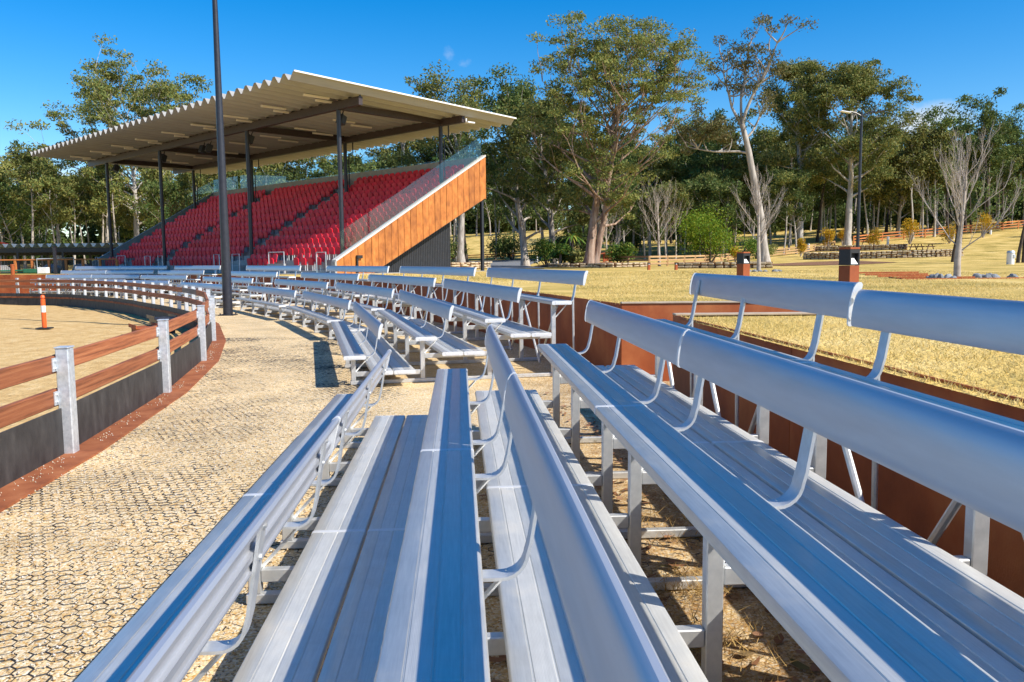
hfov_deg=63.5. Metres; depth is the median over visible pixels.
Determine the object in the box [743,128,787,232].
forest tree
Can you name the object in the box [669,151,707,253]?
forest tree
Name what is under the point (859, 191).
street lamp
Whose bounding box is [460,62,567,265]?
gum tree
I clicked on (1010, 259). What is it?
rubbish bin
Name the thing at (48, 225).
forest tree
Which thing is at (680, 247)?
forest tree
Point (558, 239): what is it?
forest bush
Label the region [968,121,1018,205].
forest tree
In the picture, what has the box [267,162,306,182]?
forest tree
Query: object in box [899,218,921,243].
young tree
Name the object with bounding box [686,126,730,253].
forest tree
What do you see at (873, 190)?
forest tree
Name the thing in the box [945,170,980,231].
forest tree
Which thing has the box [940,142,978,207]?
forest tree
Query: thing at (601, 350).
retaining wall
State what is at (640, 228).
forest tree
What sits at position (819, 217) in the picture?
forest tree
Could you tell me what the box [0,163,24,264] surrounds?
forest tree
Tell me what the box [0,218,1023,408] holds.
lawn
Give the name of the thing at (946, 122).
forest tree
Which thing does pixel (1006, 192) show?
forest tree
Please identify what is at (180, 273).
bleacher
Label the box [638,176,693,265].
bare tree
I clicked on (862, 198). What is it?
forest tree
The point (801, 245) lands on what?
young tree
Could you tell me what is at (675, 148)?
forest tree
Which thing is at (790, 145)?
forest tree
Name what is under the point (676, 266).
post light
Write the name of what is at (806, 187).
forest tree
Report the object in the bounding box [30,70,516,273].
grandstand
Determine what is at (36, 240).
forest bush
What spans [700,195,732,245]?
forest tree
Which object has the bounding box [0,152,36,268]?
forest tree
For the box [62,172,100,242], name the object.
forest tree
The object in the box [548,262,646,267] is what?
stone wall
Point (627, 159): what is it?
forest tree
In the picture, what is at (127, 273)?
bleacher
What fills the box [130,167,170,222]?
forest tree
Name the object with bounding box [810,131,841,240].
forest tree
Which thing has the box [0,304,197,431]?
sand arena
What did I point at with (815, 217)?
forest bush
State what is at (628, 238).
forest bush
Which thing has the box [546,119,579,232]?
forest tree
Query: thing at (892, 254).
stone wall
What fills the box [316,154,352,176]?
forest tree
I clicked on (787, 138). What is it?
forest tree
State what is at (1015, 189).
forest tree
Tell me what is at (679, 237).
forest bush
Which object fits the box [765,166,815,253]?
forest tree
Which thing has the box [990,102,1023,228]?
forest tree
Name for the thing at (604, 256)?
information sign
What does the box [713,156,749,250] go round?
forest tree
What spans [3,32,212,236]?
gum tree
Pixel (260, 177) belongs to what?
forest tree
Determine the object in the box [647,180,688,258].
forest tree
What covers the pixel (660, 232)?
forest bush
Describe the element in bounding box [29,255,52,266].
forest bush
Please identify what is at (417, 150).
forest tree
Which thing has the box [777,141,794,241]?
forest tree
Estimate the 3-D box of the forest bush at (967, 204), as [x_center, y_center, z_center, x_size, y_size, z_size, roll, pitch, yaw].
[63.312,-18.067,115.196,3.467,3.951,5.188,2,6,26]
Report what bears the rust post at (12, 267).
on the lawn at (987, 253)
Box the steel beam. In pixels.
[128,314,176,333]
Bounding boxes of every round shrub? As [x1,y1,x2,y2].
[742,236,768,258]
[768,244,777,254]
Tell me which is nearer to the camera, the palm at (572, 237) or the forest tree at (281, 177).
the palm at (572, 237)
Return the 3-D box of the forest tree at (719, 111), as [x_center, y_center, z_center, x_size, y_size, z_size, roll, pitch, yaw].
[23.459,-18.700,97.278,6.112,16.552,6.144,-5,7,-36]
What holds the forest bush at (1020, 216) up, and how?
on the lawn at (987, 253)
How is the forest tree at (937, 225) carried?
on the lawn at (987, 253)
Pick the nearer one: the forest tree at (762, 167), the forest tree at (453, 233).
the forest tree at (762, 167)
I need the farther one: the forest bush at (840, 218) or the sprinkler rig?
the forest bush at (840, 218)
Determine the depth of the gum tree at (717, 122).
45.59 m
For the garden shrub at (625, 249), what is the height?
1.928 m
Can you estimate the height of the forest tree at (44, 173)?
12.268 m
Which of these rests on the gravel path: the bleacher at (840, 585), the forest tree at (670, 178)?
the bleacher at (840, 585)
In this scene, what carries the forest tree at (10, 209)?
on the lawn at (987, 253)
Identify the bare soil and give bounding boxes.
[773,261,893,265]
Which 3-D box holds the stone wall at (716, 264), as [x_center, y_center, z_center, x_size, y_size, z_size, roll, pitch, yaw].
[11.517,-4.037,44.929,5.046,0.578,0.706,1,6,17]
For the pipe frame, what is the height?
0.926 m
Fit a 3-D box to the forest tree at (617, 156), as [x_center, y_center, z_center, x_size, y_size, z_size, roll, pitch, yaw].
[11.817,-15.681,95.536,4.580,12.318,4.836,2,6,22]
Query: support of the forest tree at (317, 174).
on the lawn at (987, 253)
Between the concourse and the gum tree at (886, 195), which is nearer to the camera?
the concourse
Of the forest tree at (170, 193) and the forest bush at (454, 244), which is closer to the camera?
the forest tree at (170, 193)
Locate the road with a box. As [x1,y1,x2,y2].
[469,259,543,267]
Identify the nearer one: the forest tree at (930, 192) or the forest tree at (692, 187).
the forest tree at (692, 187)
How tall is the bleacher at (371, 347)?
1.397 m
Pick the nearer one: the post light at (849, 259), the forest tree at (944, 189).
the post light at (849, 259)
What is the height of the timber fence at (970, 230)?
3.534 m
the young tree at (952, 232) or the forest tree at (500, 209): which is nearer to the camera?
the young tree at (952, 232)
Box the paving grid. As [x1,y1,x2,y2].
[0,337,732,681]
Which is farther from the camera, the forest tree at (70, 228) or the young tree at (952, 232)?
the forest tree at (70, 228)
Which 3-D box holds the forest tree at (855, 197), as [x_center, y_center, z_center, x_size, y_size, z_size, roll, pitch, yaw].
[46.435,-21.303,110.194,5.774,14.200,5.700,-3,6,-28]
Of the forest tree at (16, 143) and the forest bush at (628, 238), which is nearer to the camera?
the forest bush at (628, 238)
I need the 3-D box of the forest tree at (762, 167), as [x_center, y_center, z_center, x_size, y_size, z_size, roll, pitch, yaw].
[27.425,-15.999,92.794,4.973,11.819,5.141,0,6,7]
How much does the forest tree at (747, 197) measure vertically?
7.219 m
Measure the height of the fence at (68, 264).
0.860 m
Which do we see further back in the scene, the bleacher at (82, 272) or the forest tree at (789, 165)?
the forest tree at (789, 165)
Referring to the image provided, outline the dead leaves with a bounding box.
[477,392,830,681]
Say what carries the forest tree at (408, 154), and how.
on the lawn at (987, 253)
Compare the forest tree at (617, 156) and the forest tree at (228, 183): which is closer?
the forest tree at (617, 156)
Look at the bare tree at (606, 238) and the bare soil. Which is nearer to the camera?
the bare soil
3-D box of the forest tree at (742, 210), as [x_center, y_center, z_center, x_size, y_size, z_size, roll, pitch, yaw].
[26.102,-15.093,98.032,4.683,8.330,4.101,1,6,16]
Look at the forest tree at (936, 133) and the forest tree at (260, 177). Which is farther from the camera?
the forest tree at (936, 133)
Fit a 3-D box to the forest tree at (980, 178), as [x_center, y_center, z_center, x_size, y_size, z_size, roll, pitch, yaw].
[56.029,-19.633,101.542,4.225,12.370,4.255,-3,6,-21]
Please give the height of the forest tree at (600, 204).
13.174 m
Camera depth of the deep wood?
126.46 m
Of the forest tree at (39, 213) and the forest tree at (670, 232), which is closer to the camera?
the forest tree at (39, 213)
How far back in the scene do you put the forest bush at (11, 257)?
100.56 m
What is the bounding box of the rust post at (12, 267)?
[10,264,14,274]
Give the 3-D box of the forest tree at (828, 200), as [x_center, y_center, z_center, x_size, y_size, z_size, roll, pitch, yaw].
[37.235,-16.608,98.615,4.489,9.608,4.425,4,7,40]
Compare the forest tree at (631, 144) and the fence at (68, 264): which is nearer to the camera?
the fence at (68, 264)
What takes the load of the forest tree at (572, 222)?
on the lawn at (987, 253)
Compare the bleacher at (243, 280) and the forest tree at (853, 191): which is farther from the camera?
the forest tree at (853, 191)
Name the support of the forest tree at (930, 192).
on the lawn at (987, 253)
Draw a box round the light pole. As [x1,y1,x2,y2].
[212,0,237,315]
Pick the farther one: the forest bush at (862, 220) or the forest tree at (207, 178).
the forest bush at (862, 220)
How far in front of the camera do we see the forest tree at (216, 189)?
80.79 m
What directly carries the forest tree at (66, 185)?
on the lawn at (987, 253)
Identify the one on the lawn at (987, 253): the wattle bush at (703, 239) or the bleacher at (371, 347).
the wattle bush at (703, 239)
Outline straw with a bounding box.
[474,367,814,681]
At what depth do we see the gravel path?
5.27 m
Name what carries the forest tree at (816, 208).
on the lawn at (987, 253)
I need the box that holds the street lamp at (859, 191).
[840,110,884,246]
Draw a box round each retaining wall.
[0,274,800,380]
[672,312,1023,597]
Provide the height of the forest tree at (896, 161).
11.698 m
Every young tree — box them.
[729,245,741,261]
[797,237,807,256]
[820,227,835,245]
[837,229,843,243]
[865,227,881,244]
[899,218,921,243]
[939,224,955,242]
[971,212,993,237]
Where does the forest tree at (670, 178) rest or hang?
on the lawn at (987, 253)
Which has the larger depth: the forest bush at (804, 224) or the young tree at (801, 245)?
the forest bush at (804, 224)
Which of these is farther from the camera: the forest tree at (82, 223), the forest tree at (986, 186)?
the forest tree at (82, 223)
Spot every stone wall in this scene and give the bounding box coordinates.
[451,261,491,268]
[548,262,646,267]
[678,262,772,268]
[803,249,963,258]
[813,244,907,250]
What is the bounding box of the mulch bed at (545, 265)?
[536,262,620,266]
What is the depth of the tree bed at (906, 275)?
23.03 m
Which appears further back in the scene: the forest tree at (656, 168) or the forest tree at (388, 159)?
the forest tree at (656, 168)
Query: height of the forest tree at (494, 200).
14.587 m
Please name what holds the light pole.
on the gravel path
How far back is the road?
83.28 m
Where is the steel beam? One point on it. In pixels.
(152, 320)
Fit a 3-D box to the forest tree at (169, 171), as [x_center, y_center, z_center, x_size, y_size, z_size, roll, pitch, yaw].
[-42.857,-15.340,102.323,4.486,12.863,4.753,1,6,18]
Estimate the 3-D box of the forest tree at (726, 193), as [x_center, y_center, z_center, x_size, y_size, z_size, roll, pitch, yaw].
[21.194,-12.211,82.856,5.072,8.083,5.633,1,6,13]
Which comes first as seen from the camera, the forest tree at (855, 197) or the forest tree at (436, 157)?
the forest tree at (436, 157)
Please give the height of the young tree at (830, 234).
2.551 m
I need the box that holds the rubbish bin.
[1006,251,1015,263]
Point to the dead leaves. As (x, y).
(796, 663)
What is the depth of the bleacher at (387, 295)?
18.62 m
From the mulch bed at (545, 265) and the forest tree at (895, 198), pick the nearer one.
the mulch bed at (545, 265)
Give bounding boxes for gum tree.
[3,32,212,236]
[361,139,424,169]
[404,59,492,261]
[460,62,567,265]
[486,93,609,262]
[509,10,714,262]
[665,12,819,261]
[753,56,850,248]
[782,58,922,244]
[865,139,943,236]
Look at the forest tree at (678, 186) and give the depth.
82.29 m
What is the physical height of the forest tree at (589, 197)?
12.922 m
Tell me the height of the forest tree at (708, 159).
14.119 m
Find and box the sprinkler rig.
[0,267,49,273]
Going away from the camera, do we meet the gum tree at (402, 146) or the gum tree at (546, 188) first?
the gum tree at (546, 188)
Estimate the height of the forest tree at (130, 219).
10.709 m
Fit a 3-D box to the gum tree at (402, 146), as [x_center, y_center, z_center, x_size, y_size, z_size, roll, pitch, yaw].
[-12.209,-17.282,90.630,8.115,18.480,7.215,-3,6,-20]
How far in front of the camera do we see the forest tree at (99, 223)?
101.21 m
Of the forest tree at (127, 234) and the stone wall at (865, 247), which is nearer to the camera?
the stone wall at (865, 247)
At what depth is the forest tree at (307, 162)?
99.98 m
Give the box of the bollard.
[35,295,53,328]
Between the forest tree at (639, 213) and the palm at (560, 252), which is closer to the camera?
the palm at (560, 252)
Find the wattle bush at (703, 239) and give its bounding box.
[669,204,746,261]
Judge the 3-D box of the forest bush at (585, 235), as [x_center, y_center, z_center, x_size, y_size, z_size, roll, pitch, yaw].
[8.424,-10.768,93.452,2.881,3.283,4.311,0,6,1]
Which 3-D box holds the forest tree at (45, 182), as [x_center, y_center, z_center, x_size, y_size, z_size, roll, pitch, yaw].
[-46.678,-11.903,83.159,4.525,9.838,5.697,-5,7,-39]
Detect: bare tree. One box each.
[598,202,627,261]
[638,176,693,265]
[730,163,786,270]
[905,122,1021,275]
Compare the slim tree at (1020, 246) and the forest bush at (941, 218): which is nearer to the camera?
the slim tree at (1020, 246)
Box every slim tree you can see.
[919,163,1003,261]
[970,174,1023,262]
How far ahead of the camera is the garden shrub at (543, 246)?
61.15 m
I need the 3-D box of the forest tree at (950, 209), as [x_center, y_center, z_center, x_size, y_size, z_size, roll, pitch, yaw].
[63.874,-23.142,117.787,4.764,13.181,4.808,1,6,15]
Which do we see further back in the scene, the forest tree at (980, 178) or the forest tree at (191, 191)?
the forest tree at (980, 178)
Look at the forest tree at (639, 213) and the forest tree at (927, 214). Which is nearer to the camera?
the forest tree at (639, 213)
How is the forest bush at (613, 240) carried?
on the lawn at (987, 253)
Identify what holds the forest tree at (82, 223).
on the lawn at (987, 253)
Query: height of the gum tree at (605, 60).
17.861 m
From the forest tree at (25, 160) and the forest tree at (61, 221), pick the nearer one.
the forest tree at (25, 160)
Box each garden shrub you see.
[525,237,560,265]
[547,243,576,262]
[565,248,584,262]
[605,241,638,262]
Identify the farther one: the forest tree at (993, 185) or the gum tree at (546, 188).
the forest tree at (993, 185)
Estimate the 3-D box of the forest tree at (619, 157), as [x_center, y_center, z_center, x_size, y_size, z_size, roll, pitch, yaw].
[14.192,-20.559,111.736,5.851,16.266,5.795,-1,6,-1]
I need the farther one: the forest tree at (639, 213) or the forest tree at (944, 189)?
the forest tree at (944, 189)
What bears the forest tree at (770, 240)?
on the lawn at (987, 253)
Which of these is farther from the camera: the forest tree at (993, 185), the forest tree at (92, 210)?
the forest tree at (993, 185)
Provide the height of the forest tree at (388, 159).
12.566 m
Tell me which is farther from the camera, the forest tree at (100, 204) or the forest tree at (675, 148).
the forest tree at (675, 148)
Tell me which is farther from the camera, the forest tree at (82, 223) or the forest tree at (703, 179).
the forest tree at (82, 223)
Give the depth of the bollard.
24.77 m
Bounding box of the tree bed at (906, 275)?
[859,271,1023,279]
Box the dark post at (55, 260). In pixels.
[52,246,57,273]
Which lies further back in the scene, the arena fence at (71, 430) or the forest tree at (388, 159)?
the forest tree at (388, 159)
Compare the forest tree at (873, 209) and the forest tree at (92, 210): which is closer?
the forest tree at (92, 210)
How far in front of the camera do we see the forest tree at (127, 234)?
104.44 m
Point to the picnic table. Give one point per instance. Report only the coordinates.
(915, 246)
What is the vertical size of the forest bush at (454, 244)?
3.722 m
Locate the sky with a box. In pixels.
[0,0,1023,237]
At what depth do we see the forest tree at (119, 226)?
116.85 m
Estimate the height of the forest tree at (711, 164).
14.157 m
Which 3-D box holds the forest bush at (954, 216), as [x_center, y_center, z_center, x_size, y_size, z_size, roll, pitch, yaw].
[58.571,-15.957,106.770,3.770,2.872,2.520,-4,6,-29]
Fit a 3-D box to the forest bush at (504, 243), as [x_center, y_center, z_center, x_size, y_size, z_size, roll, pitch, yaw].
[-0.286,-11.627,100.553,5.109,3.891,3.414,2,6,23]
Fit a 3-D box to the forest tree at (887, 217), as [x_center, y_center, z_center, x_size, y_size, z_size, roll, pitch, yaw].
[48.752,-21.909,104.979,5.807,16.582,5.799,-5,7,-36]
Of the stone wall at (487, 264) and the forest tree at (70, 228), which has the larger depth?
the forest tree at (70, 228)
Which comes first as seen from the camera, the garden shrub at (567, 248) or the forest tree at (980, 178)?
the garden shrub at (567, 248)
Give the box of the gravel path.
[0,293,829,681]
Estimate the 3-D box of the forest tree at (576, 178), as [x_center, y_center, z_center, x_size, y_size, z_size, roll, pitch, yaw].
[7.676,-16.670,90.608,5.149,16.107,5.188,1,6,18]
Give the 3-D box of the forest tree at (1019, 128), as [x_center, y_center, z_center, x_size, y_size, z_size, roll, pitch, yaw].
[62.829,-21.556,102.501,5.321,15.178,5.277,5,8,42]
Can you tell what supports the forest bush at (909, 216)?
on the lawn at (987, 253)
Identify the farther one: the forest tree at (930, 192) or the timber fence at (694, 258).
the forest tree at (930, 192)
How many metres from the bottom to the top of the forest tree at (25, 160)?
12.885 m
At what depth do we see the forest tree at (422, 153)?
98.98 m
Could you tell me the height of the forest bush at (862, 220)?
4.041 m
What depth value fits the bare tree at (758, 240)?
33.25 m
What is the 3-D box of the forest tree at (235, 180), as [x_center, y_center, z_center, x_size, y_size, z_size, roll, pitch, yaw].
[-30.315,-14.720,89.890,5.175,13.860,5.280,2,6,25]
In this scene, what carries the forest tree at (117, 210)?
on the lawn at (987, 253)
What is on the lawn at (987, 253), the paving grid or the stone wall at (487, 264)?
the stone wall at (487, 264)
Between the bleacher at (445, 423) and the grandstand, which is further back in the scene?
the grandstand
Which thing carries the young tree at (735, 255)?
on the lawn at (987, 253)
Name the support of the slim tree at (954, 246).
on the lawn at (987, 253)
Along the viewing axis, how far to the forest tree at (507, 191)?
102.19 m
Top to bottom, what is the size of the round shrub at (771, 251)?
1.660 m
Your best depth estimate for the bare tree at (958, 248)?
21.03 m
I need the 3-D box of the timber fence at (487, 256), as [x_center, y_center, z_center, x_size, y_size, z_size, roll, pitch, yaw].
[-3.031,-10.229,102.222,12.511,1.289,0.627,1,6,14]
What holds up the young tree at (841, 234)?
on the lawn at (987, 253)
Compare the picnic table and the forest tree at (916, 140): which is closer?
the picnic table
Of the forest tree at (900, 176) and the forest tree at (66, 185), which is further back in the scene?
the forest tree at (900, 176)
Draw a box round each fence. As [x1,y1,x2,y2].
[0,258,118,272]
[0,278,225,511]
[454,253,535,260]
[609,241,834,265]
[853,220,1023,244]
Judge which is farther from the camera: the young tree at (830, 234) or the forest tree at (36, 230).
the forest tree at (36, 230)
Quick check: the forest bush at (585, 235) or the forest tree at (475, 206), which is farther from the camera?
the forest tree at (475, 206)
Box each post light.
[674,262,677,269]
[736,252,749,275]
[838,247,859,281]
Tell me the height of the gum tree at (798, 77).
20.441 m
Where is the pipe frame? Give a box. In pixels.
[36,257,74,273]
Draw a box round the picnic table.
[898,243,934,250]
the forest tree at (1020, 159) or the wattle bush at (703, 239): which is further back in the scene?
the forest tree at (1020, 159)
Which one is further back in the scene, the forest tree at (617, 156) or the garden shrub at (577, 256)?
the forest tree at (617, 156)
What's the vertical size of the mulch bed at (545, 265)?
0.346 m
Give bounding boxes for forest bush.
[0,239,27,267]
[24,233,60,265]
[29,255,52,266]
[450,235,469,261]
[485,235,515,258]
[488,230,527,259]
[555,232,579,248]
[575,232,596,251]
[608,234,621,248]
[620,229,643,251]
[646,226,664,243]
[670,222,691,245]
[766,218,782,237]
[792,217,808,234]
[809,209,833,232]
[833,203,856,227]
[852,205,877,233]
[889,207,925,229]
[913,201,949,228]
[951,207,976,226]
[954,198,981,222]
[1005,200,1023,222]
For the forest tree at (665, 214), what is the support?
on the lawn at (987, 253)
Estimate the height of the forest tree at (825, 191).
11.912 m
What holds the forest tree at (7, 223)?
on the lawn at (987, 253)
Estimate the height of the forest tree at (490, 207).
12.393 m
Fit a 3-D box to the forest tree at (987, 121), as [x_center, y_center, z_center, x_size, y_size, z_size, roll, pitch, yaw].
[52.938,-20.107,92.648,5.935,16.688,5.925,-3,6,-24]
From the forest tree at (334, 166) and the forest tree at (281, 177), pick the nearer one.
the forest tree at (281, 177)
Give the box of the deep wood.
[0,133,1023,264]
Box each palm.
[546,249,568,262]
[558,232,585,247]
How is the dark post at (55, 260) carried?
on the lawn at (987, 253)
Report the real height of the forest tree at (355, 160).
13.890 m
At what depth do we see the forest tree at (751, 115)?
93.54 m
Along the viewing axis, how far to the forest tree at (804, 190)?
98.47 m
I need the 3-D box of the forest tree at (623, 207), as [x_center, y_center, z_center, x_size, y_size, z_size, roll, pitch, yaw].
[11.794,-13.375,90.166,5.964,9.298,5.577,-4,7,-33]
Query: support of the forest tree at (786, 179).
on the lawn at (987, 253)
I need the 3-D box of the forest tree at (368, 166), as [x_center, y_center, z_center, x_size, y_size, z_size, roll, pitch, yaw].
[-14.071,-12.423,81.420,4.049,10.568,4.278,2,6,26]
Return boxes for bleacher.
[29,266,119,294]
[74,289,1023,681]
[75,266,166,296]
[120,265,220,298]
[173,266,300,307]
[234,266,389,319]
[246,273,862,548]
[286,266,476,338]
[331,267,587,384]
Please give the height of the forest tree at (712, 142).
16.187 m
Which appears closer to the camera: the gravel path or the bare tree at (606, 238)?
the gravel path
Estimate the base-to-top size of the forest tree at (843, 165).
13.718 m
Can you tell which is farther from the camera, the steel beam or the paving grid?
the steel beam
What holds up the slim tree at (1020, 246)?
on the lawn at (987, 253)
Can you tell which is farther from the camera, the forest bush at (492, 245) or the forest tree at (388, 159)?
the forest bush at (492, 245)
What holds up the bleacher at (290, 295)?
on the gravel path
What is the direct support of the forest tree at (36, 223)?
on the lawn at (987, 253)
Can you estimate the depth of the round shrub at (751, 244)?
75.39 m
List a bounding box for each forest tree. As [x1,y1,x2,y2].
[0,141,60,268]
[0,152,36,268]
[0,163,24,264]
[0,178,36,258]
[0,180,18,264]
[0,202,26,240]
[9,140,50,264]
[10,215,47,238]
[19,172,85,267]
[19,173,71,242]
[21,190,48,241]
[24,159,61,241]
[27,194,73,235]
[35,158,81,266]
[52,173,99,258]
[53,175,82,256]
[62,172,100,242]
[73,167,122,242]
[75,194,99,258]
[77,162,128,242]
[77,162,129,242]
[81,164,135,242]
[95,204,133,242]
[96,188,129,227]
[100,183,127,241]
[118,184,147,230]
[127,177,190,229]
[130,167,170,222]
[145,170,174,221]
[172,176,215,208]
[173,172,218,207]
[187,174,241,196]
[205,184,237,195]
[209,167,257,188]
[243,163,285,186]
[263,159,304,183]
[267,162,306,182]
[287,156,323,179]
[307,168,333,178]
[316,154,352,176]
[330,155,352,173]
[335,151,379,175]
[350,160,380,172]
[373,145,411,169]
[393,144,418,163]
[405,136,438,164]
[409,140,448,162]
[421,130,480,261]
[431,99,483,261]
[452,220,454,258]
[466,190,491,235]
[477,178,500,235]
[482,149,525,257]
[486,151,514,259]
[493,184,509,233]
[501,155,541,232]
[506,131,562,259]
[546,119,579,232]
[551,191,591,244]
[564,172,593,236]
[566,121,603,228]
[587,176,603,234]
[592,176,643,243]
[600,152,620,253]
[602,132,639,233]
[603,142,645,247]
[615,134,658,255]
[616,187,660,258]
[629,146,670,255]
[634,175,672,231]
[638,161,652,251]
[645,221,660,245]
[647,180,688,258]
[649,139,691,253]
[652,179,692,258]
[655,107,698,252]
[655,193,687,254]
[664,168,672,243]
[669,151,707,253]
[674,131,703,249]
[676,176,728,257]
[679,154,691,249]
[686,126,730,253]
[687,134,730,249]
[687,170,732,227]
[690,114,736,250]
[692,108,734,250]
[697,129,744,250]
[699,178,749,256]
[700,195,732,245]
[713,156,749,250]
[716,109,758,246]
[730,180,750,240]
[730,189,756,249]
[740,146,774,238]
[743,124,785,214]
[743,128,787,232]
[757,146,781,244]
[760,164,819,249]
[760,170,808,254]
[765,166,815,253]
[771,126,817,245]
[777,120,795,233]
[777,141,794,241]
[792,158,817,234]
[805,166,841,239]
[809,190,844,228]
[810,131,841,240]
[812,117,848,241]
[816,154,847,238]
[817,174,848,237]
[833,122,883,242]
[838,158,862,228]
[841,131,856,232]
[847,144,883,239]
[855,180,883,229]
[869,128,887,232]
[873,146,904,237]
[880,187,902,229]
[882,102,922,232]
[891,122,939,238]
[891,140,915,216]
[904,124,945,236]
[910,114,953,224]
[915,162,942,234]
[917,127,961,236]
[919,94,976,229]
[926,174,933,231]
[930,126,967,233]
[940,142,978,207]
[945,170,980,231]
[949,137,965,223]
[952,101,993,230]
[952,134,988,229]
[960,86,1015,233]
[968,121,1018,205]
[978,161,1000,228]
[981,166,1012,196]
[983,144,1021,227]
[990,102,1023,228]
[990,174,1023,206]
[1003,111,1023,226]
[1007,144,1023,223]
[1010,154,1023,224]
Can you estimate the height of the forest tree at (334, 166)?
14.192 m
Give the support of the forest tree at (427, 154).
on the lawn at (987, 253)
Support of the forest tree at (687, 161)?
on the lawn at (987, 253)
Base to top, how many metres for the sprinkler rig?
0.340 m
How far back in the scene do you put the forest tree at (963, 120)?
98.63 m
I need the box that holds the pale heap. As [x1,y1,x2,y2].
[43,264,62,272]
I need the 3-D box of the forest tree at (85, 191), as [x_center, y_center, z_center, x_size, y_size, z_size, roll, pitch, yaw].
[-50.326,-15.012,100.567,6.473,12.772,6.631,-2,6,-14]
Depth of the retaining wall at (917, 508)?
4.22 m
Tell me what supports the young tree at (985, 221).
on the lawn at (987, 253)
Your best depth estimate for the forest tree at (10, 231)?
102.96 m
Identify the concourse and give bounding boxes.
[154,272,398,274]
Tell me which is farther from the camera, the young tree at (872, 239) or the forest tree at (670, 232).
the forest tree at (670, 232)
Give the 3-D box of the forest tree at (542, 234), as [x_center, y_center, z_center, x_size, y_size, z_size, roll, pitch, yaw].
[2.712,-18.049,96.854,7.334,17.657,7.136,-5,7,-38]
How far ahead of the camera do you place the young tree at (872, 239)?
80.89 m
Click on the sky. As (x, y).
(954, 49)
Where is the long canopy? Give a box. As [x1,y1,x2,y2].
[0,243,122,269]
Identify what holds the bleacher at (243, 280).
on the gravel path
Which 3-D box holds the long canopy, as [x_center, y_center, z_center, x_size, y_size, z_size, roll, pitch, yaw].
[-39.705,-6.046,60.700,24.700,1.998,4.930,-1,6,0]
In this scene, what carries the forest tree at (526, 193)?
on the lawn at (987, 253)
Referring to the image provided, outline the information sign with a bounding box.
[601,251,611,261]
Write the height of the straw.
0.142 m
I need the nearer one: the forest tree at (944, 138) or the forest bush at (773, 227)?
the forest tree at (944, 138)
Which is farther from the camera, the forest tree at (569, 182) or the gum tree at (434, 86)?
the forest tree at (569, 182)
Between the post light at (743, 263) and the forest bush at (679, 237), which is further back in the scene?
the forest bush at (679, 237)
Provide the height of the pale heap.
0.902 m
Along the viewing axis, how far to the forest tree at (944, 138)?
91.16 m
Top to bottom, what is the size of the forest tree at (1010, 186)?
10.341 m
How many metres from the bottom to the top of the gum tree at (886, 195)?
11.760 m
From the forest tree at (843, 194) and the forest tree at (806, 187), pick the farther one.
the forest tree at (843, 194)
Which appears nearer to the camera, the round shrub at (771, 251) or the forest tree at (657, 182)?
the round shrub at (771, 251)

